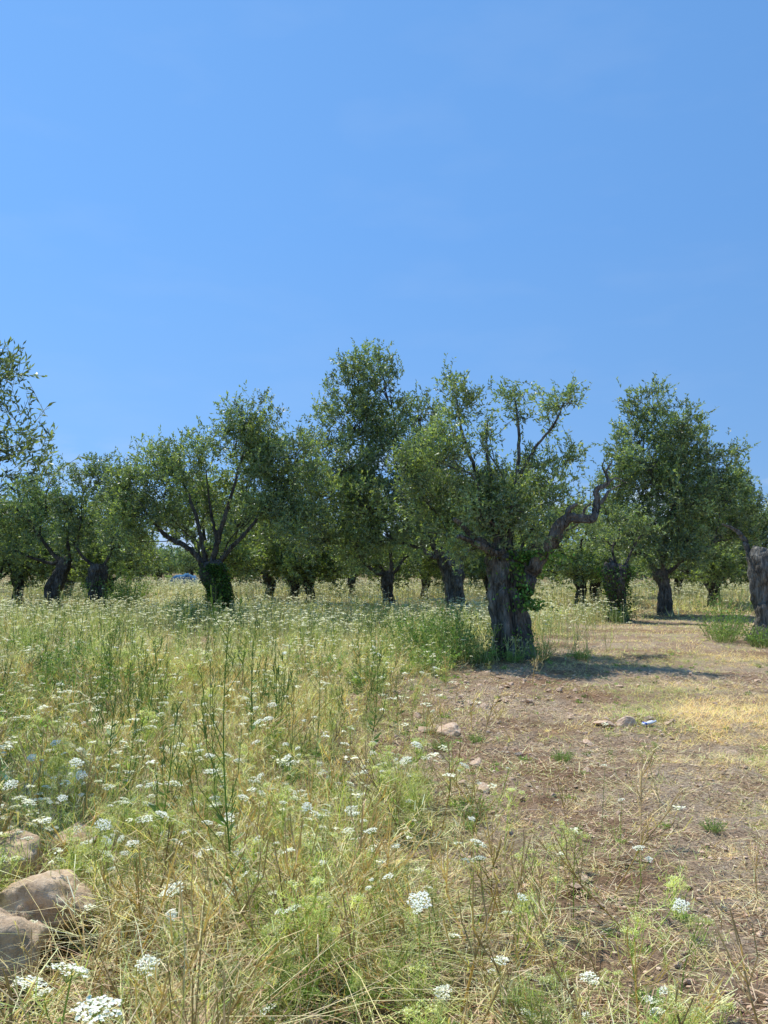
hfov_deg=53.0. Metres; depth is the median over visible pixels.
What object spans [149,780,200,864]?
white wildflower
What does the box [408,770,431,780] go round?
stone
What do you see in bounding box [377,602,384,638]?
tall weed
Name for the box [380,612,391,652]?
tall weed
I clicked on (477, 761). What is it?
stone
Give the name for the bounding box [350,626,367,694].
tall weed
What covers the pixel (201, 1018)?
stone
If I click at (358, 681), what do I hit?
weed shrub
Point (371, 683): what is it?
tall weed
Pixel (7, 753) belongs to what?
white wildflower
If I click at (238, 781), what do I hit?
white wildflower
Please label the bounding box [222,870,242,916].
white wildflower
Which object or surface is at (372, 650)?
tall weed
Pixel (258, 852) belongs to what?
white wildflower
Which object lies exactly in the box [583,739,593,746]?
stone
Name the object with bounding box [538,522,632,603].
olive tree
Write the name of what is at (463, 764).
white wildflower
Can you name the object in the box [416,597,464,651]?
weed shrub
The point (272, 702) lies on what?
white wildflower
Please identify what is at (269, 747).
tall weed
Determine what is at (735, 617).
weed shrub
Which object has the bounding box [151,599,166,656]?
tall weed
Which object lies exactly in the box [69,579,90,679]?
tall weed
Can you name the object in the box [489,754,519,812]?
white wildflower
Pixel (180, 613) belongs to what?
tall weed
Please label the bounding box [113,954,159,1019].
white wildflower
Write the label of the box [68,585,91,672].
tall weed
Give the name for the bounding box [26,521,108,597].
olive tree
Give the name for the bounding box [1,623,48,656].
weed shrub
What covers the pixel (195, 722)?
white wildflower
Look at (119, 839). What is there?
white wildflower
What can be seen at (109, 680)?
tall weed
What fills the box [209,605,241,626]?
weed shrub
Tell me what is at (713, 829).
weed shrub
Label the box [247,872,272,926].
white wildflower
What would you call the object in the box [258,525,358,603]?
olive tree
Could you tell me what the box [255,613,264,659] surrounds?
tall weed
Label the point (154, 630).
tall weed
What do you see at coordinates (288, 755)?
white wildflower
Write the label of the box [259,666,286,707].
white wildflower
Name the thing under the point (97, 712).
tall weed
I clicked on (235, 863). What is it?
white wildflower
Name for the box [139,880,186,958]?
white wildflower
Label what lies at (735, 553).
olive tree
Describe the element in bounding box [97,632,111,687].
tall weed
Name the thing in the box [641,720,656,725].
plastic bottle
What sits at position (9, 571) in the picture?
olive tree
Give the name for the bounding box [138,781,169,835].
white wildflower
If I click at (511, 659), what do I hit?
weed shrub
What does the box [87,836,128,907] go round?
white wildflower
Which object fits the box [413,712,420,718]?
stone
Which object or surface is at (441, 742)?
weed shrub
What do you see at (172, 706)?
white wildflower
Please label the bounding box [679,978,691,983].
stone
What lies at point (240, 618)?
tall weed
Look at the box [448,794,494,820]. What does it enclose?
weed shrub
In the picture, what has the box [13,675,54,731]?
white wildflower
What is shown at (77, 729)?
white wildflower
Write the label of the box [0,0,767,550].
sky
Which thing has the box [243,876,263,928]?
white wildflower
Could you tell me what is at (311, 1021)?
stone
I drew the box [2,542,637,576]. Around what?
wood
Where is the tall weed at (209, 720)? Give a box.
[191,634,226,819]
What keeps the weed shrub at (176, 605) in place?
on the ground at (670, 794)
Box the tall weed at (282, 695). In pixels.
[266,649,293,755]
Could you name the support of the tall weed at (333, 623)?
on the ground at (670, 794)
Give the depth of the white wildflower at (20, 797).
3.98 m
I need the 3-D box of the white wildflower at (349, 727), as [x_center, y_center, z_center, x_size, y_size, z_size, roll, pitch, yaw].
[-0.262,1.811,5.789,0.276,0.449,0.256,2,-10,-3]
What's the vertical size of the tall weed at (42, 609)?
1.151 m
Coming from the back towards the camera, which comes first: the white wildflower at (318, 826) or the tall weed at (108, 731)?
the tall weed at (108, 731)
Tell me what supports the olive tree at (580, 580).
on the ground at (670, 794)
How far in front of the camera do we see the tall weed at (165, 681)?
7.14 m
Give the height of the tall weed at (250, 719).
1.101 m
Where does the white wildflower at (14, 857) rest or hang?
on the ground at (670, 794)
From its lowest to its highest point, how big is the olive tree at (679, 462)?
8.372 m
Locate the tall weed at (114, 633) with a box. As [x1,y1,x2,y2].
[99,606,120,680]
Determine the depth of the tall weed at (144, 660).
8.98 m
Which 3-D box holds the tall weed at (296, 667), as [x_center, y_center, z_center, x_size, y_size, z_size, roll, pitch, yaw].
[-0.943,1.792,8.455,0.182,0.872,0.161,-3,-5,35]
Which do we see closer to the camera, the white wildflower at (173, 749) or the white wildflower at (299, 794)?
the white wildflower at (299, 794)
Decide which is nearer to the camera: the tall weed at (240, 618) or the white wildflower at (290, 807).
the white wildflower at (290, 807)
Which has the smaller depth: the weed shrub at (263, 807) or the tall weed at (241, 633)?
the weed shrub at (263, 807)
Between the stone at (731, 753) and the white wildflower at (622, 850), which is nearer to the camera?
the white wildflower at (622, 850)
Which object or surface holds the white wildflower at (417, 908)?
on the ground at (670, 794)
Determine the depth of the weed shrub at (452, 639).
12.46 m
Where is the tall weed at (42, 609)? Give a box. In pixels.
[33,595,49,655]
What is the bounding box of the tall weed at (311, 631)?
[308,610,317,656]
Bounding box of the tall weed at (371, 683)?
[363,646,380,710]
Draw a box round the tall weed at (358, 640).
[352,597,366,675]
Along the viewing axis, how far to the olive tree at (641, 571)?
57.59 m
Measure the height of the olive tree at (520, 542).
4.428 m
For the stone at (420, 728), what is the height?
0.072 m
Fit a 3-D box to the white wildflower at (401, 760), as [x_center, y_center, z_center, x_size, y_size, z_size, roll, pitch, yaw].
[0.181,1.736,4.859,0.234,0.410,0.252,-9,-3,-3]
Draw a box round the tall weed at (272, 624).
[267,600,279,655]
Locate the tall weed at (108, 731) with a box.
[93,615,132,793]
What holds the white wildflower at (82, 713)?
on the ground at (670, 794)
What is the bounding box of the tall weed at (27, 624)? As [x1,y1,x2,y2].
[20,587,37,664]
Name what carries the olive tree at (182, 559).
on the ground at (670, 794)
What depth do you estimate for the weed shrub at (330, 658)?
10.63 m
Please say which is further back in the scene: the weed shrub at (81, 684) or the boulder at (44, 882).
the weed shrub at (81, 684)
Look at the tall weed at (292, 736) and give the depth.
4.83 m
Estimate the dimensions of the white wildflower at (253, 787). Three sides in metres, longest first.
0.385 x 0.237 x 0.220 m
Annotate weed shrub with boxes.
[0,670,43,735]
[0,718,66,765]
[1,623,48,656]
[27,627,92,695]
[28,638,120,722]
[55,629,111,667]
[98,565,148,611]
[106,562,157,608]
[117,664,186,697]
[164,582,215,628]
[166,588,199,624]
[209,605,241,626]
[230,789,295,826]
[289,651,347,680]
[344,662,393,692]
[357,635,398,663]
[381,594,442,661]
[399,596,478,663]
[405,645,461,673]
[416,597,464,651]
[428,600,486,661]
[429,738,452,750]
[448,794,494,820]
[458,642,499,664]
[467,732,485,742]
[499,649,525,662]
[524,633,560,661]
[550,747,576,761]
[569,647,593,659]
[604,605,633,623]
[686,581,754,641]
[699,816,727,832]
[705,613,747,642]
[740,625,767,647]
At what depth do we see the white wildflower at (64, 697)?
7.40 m
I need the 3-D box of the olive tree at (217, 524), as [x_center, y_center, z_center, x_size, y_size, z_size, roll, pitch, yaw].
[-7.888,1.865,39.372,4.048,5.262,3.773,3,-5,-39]
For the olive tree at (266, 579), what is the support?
on the ground at (670, 794)
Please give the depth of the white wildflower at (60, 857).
3.60 m
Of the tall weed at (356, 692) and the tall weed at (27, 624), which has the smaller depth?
the tall weed at (356, 692)
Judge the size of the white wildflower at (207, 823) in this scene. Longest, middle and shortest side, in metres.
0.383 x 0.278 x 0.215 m
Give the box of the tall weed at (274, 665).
[263,606,290,740]
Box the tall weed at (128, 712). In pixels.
[118,662,143,760]
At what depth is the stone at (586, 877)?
3.91 m
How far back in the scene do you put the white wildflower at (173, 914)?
2.89 m
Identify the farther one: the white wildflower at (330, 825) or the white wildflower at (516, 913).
the white wildflower at (330, 825)
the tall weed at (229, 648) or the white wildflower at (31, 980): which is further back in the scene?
the tall weed at (229, 648)
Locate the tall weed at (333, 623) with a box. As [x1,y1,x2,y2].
[325,588,339,656]
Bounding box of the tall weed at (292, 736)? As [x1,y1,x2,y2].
[277,663,308,809]
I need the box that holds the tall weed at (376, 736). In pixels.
[362,652,388,762]
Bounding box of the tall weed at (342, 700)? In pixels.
[335,673,350,733]
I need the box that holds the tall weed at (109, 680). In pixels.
[102,615,124,714]
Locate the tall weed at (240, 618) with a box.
[234,589,246,645]
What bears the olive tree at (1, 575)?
on the ground at (670, 794)
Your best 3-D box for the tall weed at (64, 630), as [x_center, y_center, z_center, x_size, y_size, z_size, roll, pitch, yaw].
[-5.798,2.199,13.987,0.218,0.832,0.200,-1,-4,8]
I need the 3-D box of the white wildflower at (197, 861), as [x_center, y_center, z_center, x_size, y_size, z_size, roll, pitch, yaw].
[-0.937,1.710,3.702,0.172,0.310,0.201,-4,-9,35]
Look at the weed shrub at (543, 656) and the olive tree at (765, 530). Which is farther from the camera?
the olive tree at (765, 530)
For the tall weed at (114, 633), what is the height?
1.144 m
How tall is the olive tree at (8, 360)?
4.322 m
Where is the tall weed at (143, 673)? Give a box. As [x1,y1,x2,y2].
[134,649,147,713]
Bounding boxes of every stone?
[179,1006,216,1023]
[233,995,252,1012]
[297,1012,326,1023]
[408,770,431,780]
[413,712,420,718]
[418,726,435,732]
[435,722,460,735]
[457,780,470,786]
[470,757,480,766]
[476,782,488,793]
[480,703,490,710]
[525,699,532,703]
[570,882,581,888]
[577,873,588,882]
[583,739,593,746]
[593,720,615,726]
[614,898,623,903]
[616,716,636,727]
[636,857,652,862]
[673,961,682,967]
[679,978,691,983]
[726,750,738,755]
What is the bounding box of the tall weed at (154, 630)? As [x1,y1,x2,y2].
[149,607,162,654]
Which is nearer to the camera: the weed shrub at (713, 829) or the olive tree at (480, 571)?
the weed shrub at (713, 829)
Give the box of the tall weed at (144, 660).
[137,636,154,698]
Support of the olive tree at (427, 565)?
on the ground at (670, 794)
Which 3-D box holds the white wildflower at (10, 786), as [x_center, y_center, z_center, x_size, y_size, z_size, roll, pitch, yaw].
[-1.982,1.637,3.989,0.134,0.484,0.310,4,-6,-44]
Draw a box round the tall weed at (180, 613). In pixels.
[173,585,185,638]
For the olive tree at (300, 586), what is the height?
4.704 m
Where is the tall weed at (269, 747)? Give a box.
[263,664,290,772]
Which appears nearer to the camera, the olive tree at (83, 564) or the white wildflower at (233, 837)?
the white wildflower at (233, 837)
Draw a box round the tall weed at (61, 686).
[51,680,65,745]
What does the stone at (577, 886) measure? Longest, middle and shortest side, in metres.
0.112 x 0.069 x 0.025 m
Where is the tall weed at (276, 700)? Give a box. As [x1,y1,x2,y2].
[261,664,289,776]
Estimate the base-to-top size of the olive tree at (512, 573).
5.450 m
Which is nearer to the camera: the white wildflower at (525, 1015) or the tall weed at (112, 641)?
the white wildflower at (525, 1015)
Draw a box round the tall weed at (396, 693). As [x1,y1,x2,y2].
[389,659,405,725]
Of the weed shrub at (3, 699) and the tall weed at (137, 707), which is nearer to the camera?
the tall weed at (137, 707)
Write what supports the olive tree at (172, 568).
on the ground at (670, 794)
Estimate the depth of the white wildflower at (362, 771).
4.60 m
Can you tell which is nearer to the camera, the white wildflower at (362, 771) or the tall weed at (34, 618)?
the white wildflower at (362, 771)
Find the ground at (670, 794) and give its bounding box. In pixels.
[0,572,767,1023]
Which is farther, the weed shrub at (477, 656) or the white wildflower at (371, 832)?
the weed shrub at (477, 656)
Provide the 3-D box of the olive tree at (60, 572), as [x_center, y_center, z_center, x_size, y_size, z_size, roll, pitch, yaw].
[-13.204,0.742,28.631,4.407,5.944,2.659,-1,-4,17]
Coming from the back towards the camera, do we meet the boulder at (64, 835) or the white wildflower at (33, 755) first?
the white wildflower at (33, 755)
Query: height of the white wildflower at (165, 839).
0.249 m
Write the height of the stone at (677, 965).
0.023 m
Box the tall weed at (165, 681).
[154,658,172,735]
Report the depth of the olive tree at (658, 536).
48.98 m
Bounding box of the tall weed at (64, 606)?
[61,588,67,627]
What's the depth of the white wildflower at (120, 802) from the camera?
3.93 m
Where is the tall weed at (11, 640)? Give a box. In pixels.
[2,577,20,660]
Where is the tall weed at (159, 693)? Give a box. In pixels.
[148,636,174,764]
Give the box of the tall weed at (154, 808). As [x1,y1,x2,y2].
[142,698,186,864]
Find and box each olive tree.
[0,336,85,501]
[0,453,95,611]
[0,484,80,605]
[0,499,49,589]
[0,544,11,586]
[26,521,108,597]
[35,446,161,611]
[45,516,167,605]
[85,380,343,626]
[127,540,165,584]
[136,543,182,583]
[146,547,179,582]
[151,468,269,604]
[174,548,195,573]
[176,551,198,574]
[195,508,266,593]
[230,508,290,599]
[231,494,348,604]
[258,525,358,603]
[268,337,470,617]
[277,573,318,592]
[316,487,423,606]
[316,532,382,596]
[378,520,467,599]
[380,353,625,661]
[399,502,492,586]
[460,541,541,602]
[506,527,552,579]
[514,503,640,606]
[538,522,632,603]
[561,501,668,622]
[563,497,649,596]
[581,370,767,615]
[624,548,648,580]
[631,540,703,595]
[632,515,686,579]
[651,514,747,606]
[672,472,767,601]
[722,493,767,642]
[737,505,767,586]
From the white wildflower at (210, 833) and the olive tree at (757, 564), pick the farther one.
the olive tree at (757, 564)
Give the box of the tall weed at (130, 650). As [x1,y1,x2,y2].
[117,608,140,712]
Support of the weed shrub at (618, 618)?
on the ground at (670, 794)
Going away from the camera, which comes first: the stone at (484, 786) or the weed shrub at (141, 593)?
the stone at (484, 786)
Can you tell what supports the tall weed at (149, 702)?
on the ground at (670, 794)
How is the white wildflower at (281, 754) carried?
on the ground at (670, 794)
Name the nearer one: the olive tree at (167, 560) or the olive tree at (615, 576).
the olive tree at (615, 576)
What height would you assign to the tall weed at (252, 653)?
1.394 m
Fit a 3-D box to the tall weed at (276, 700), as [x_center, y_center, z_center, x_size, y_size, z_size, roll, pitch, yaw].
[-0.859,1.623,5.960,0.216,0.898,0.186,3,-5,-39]
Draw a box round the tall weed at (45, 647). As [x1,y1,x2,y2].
[41,629,50,687]
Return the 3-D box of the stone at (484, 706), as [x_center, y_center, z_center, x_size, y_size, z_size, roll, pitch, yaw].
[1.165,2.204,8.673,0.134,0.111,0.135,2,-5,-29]
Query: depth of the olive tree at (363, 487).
23.66 m
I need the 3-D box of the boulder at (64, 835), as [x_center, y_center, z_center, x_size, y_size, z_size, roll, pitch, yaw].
[-1.650,1.746,4.072,0.225,0.158,0.256,-4,-5,41]
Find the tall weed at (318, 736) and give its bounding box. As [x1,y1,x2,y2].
[304,639,334,791]
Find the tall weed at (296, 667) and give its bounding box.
[290,636,305,706]
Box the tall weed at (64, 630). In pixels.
[59,610,70,646]
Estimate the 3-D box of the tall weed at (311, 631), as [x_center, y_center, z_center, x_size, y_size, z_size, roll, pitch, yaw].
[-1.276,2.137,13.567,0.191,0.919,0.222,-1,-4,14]
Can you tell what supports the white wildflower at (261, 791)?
on the ground at (670, 794)
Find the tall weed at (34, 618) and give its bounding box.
[31,593,38,649]
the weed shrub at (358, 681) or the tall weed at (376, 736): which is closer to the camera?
the tall weed at (376, 736)
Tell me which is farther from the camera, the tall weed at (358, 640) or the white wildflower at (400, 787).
the tall weed at (358, 640)
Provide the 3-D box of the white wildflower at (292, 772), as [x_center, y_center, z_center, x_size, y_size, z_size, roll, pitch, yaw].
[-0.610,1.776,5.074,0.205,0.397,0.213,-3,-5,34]
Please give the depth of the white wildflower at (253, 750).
5.46 m
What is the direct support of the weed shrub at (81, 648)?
on the ground at (670, 794)
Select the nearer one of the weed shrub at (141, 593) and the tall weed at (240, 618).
the tall weed at (240, 618)
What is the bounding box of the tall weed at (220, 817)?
[184,585,247,911]
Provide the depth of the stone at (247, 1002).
2.73 m
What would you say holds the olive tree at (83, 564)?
on the ground at (670, 794)
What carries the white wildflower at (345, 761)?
on the ground at (670, 794)
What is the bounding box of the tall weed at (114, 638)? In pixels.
[101,636,118,711]
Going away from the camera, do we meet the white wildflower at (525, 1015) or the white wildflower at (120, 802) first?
the white wildflower at (525, 1015)
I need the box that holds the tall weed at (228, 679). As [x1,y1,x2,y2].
[218,645,231,715]
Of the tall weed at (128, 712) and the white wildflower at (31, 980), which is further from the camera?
the tall weed at (128, 712)
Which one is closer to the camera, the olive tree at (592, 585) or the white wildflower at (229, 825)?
the white wildflower at (229, 825)
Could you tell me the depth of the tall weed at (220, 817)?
3.50 m
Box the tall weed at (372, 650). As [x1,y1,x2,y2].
[363,602,381,683]
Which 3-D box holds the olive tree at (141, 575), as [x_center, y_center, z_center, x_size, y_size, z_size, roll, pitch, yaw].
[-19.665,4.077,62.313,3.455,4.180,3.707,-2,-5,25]
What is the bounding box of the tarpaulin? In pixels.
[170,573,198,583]
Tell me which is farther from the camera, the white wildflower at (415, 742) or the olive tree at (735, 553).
the olive tree at (735, 553)
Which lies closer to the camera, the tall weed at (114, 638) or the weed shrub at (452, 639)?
the tall weed at (114, 638)
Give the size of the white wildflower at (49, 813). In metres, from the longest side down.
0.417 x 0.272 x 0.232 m
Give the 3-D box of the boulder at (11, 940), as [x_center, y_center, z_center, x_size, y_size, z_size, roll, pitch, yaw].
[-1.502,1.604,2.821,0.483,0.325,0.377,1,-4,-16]
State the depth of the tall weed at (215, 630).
14.01 m
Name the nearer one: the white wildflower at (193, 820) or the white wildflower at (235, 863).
the white wildflower at (235, 863)
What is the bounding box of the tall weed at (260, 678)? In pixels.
[255,597,279,729]
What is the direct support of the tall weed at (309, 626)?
on the ground at (670, 794)
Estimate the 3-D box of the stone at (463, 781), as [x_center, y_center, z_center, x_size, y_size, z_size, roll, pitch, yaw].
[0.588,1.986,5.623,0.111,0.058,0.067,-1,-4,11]
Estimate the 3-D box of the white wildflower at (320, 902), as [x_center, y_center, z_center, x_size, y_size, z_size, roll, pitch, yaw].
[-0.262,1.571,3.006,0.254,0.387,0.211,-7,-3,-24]
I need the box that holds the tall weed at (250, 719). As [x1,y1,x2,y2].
[243,634,267,762]
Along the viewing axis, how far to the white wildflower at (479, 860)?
3.21 m
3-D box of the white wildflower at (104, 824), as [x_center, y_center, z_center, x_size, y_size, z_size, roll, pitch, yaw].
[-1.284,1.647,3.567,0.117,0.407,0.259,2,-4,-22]
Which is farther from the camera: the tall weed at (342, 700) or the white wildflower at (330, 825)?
the tall weed at (342, 700)
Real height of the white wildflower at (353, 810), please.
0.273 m
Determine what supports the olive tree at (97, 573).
on the ground at (670, 794)
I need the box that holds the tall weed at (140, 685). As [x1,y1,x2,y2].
[131,643,151,729]
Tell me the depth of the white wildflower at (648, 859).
3.62 m
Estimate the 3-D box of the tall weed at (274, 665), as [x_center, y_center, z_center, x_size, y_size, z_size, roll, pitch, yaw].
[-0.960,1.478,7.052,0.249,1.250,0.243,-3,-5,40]
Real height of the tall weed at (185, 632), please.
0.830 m
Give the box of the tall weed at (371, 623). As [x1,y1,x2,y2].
[364,599,376,651]
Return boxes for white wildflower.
[0,779,19,831]
[0,962,114,1023]
[1,745,22,783]
[2,848,26,880]
[7,790,58,856]
[7,805,48,835]
[8,713,25,732]
[12,975,62,1023]
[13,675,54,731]
[13,818,62,877]
[20,799,56,836]
[21,739,72,823]
[30,785,75,838]
[38,709,85,779]
[42,757,101,844]
[44,719,75,738]
[53,682,73,729]
[53,847,78,868]
[60,768,86,819]
[65,722,92,749]
[65,825,94,876]
[69,950,121,1023]
[70,701,90,743]
[76,770,99,819]
[77,840,111,909]
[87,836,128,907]
[88,849,142,924]
[89,783,127,881]
[95,818,118,885]
[98,826,127,890]
[104,784,136,874]
[105,810,177,915]
[110,767,134,799]
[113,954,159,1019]
[125,729,154,781]
[130,781,167,865]
[133,814,160,882]
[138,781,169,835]
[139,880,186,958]
[141,711,165,782]
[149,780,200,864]
[154,826,173,871]
[157,701,181,779]
[160,840,183,880]
[162,691,195,735]
[162,886,185,982]
[166,742,190,759]
[169,753,221,853]
[173,832,201,895]
[181,819,204,881]
[188,704,208,746]
[190,744,232,811]
[197,804,218,874]
[198,816,242,897]
[203,752,246,861]
[207,713,227,764]
[208,795,232,860]
[208,818,251,899]
[217,813,253,869]
[217,848,250,904]
[218,871,295,985]
[219,828,245,857]
[220,758,243,812]
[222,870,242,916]
[225,886,250,934]
[230,739,264,783]
[237,773,267,827]
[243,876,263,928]
[245,775,270,831]
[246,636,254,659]
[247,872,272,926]
[248,704,274,777]
[248,763,264,798]
[248,835,276,896]
[253,703,304,776]
[253,777,331,909]
[253,904,333,1010]
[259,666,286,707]
[260,1003,293,1023]
[261,842,303,890]
[265,695,296,761]
[271,756,311,804]
[272,704,316,780]
[273,742,288,779]
[280,743,311,825]
[280,806,314,875]
[281,795,310,836]
[286,807,343,901]
[292,786,328,854]
[292,789,308,816]
[292,803,343,875]
[294,859,340,955]
[300,755,334,805]
[311,806,351,862]
[323,819,372,879]
[333,725,366,779]
[340,742,352,780]
[344,800,358,835]
[346,770,370,813]
[352,812,367,856]
[356,827,399,958]
[357,864,444,1022]
[364,844,392,924]
[379,753,413,828]
[395,741,426,801]
[396,756,429,811]
[403,886,450,984]
[411,743,437,795]
[420,666,439,711]
[432,984,452,1021]
[433,933,471,982]
[437,815,494,932]
[457,762,487,811]
[461,855,507,943]
[483,955,520,1023]
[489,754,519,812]
[494,893,550,1006]
[518,1007,541,1023]
[568,962,605,1023]
[596,798,638,857]
[623,845,662,913]
[628,993,664,1023]
[644,973,686,1023]
[671,898,711,960]
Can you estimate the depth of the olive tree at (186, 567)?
98.82 m
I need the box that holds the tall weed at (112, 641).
[103,604,121,699]
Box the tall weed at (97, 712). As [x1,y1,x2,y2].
[91,689,106,762]
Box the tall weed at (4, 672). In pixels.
[0,644,13,712]
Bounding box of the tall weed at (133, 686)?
[128,657,140,734]
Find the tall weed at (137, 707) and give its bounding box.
[117,683,146,844]
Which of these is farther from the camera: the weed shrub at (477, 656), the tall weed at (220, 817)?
the weed shrub at (477, 656)
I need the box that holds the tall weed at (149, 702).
[127,624,167,758]
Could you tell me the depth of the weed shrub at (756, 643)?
15.44 m
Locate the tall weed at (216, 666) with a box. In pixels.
[207,640,222,697]
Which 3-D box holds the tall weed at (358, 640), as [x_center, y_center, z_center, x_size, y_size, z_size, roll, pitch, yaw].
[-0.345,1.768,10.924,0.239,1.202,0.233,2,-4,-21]
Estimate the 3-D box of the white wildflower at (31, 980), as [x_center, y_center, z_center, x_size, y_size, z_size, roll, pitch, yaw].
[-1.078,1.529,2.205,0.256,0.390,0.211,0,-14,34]
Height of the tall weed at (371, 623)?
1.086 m
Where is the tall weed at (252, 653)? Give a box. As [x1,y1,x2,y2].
[233,590,266,737]
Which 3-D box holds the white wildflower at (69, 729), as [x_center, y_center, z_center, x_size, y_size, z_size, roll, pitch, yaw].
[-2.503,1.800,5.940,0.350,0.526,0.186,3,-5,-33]
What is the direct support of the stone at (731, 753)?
on the ground at (670, 794)
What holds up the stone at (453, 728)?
on the ground at (670, 794)
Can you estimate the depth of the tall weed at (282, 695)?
6.56 m
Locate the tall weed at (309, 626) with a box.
[305,605,315,647]
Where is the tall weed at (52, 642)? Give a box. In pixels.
[44,616,59,676]
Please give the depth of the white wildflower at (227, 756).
4.31 m
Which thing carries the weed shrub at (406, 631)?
on the ground at (670, 794)
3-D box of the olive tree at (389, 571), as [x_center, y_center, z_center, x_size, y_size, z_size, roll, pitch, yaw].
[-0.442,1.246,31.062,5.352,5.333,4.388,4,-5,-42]
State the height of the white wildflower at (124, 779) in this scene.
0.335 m
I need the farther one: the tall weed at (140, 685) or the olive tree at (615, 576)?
the olive tree at (615, 576)
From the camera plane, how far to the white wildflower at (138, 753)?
5.66 m
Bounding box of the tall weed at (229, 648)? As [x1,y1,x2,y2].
[220,627,233,675]
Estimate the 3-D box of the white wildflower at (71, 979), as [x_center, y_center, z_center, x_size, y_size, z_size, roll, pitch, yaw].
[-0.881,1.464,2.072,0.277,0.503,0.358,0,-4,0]
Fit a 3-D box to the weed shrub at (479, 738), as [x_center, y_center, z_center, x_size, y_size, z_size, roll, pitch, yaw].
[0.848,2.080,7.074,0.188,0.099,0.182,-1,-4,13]
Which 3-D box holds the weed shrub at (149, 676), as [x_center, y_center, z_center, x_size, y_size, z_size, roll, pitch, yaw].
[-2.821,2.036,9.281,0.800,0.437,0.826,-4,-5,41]
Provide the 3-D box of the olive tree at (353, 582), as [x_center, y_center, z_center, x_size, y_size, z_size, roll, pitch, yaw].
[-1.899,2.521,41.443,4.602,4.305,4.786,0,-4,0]
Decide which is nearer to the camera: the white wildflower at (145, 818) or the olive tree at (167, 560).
the white wildflower at (145, 818)
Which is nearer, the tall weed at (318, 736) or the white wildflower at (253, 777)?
the white wildflower at (253, 777)
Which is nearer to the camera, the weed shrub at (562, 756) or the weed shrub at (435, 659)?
the weed shrub at (562, 756)
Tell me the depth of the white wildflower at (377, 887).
3.34 m
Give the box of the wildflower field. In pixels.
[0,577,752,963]
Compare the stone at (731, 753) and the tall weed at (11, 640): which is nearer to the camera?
the stone at (731, 753)
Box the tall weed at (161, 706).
[154,663,178,767]
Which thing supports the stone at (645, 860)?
on the ground at (670, 794)
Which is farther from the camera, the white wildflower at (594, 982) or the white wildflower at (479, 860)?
the white wildflower at (479, 860)
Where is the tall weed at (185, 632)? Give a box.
[180,611,189,652]
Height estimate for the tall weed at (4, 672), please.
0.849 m
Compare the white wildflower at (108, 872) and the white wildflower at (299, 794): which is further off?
the white wildflower at (299, 794)
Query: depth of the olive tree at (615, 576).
23.06 m
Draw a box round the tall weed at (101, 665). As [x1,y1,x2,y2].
[88,611,112,723]
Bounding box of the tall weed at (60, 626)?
[54,593,68,657]
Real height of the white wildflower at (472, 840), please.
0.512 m
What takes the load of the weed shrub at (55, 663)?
on the ground at (670, 794)
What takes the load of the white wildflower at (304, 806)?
on the ground at (670, 794)
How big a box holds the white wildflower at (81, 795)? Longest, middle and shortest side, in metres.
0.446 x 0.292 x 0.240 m
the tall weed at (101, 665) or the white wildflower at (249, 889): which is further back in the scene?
the tall weed at (101, 665)
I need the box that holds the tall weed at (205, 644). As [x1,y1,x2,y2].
[200,618,213,675]
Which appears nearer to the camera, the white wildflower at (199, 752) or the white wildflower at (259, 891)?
the white wildflower at (259, 891)
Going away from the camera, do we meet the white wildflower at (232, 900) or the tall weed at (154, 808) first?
the white wildflower at (232, 900)
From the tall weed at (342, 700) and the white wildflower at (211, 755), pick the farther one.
the tall weed at (342, 700)
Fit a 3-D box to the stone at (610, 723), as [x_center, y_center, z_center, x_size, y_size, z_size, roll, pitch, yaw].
[2.252,2.157,7.865,0.246,0.056,0.152,-8,-25,45]
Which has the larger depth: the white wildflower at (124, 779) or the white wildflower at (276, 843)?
the white wildflower at (124, 779)
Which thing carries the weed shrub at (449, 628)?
on the ground at (670, 794)
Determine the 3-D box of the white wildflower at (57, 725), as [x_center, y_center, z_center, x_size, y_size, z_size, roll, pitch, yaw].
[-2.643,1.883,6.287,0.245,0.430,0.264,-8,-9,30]
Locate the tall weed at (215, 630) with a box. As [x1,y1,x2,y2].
[209,578,224,649]
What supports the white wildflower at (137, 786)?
on the ground at (670, 794)
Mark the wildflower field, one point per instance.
(362, 593)
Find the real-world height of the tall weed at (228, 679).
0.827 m
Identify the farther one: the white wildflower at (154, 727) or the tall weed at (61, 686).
the tall weed at (61, 686)
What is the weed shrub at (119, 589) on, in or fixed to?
on the ground at (670, 794)
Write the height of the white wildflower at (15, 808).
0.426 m
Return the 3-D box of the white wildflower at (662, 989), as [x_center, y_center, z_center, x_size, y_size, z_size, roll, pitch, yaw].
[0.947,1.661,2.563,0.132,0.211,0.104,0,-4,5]
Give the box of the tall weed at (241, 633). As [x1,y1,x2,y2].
[234,606,248,660]
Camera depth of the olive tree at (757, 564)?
16.18 m
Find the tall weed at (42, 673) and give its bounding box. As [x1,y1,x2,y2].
[31,644,49,705]
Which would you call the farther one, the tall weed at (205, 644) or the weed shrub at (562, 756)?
the tall weed at (205, 644)
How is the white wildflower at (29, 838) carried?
on the ground at (670, 794)
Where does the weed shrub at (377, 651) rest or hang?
on the ground at (670, 794)
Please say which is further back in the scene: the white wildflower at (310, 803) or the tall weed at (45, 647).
the tall weed at (45, 647)
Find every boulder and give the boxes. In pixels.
[0,828,49,885]
[0,869,96,943]
[0,907,48,995]
[48,821,96,857]
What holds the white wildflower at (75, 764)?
on the ground at (670, 794)

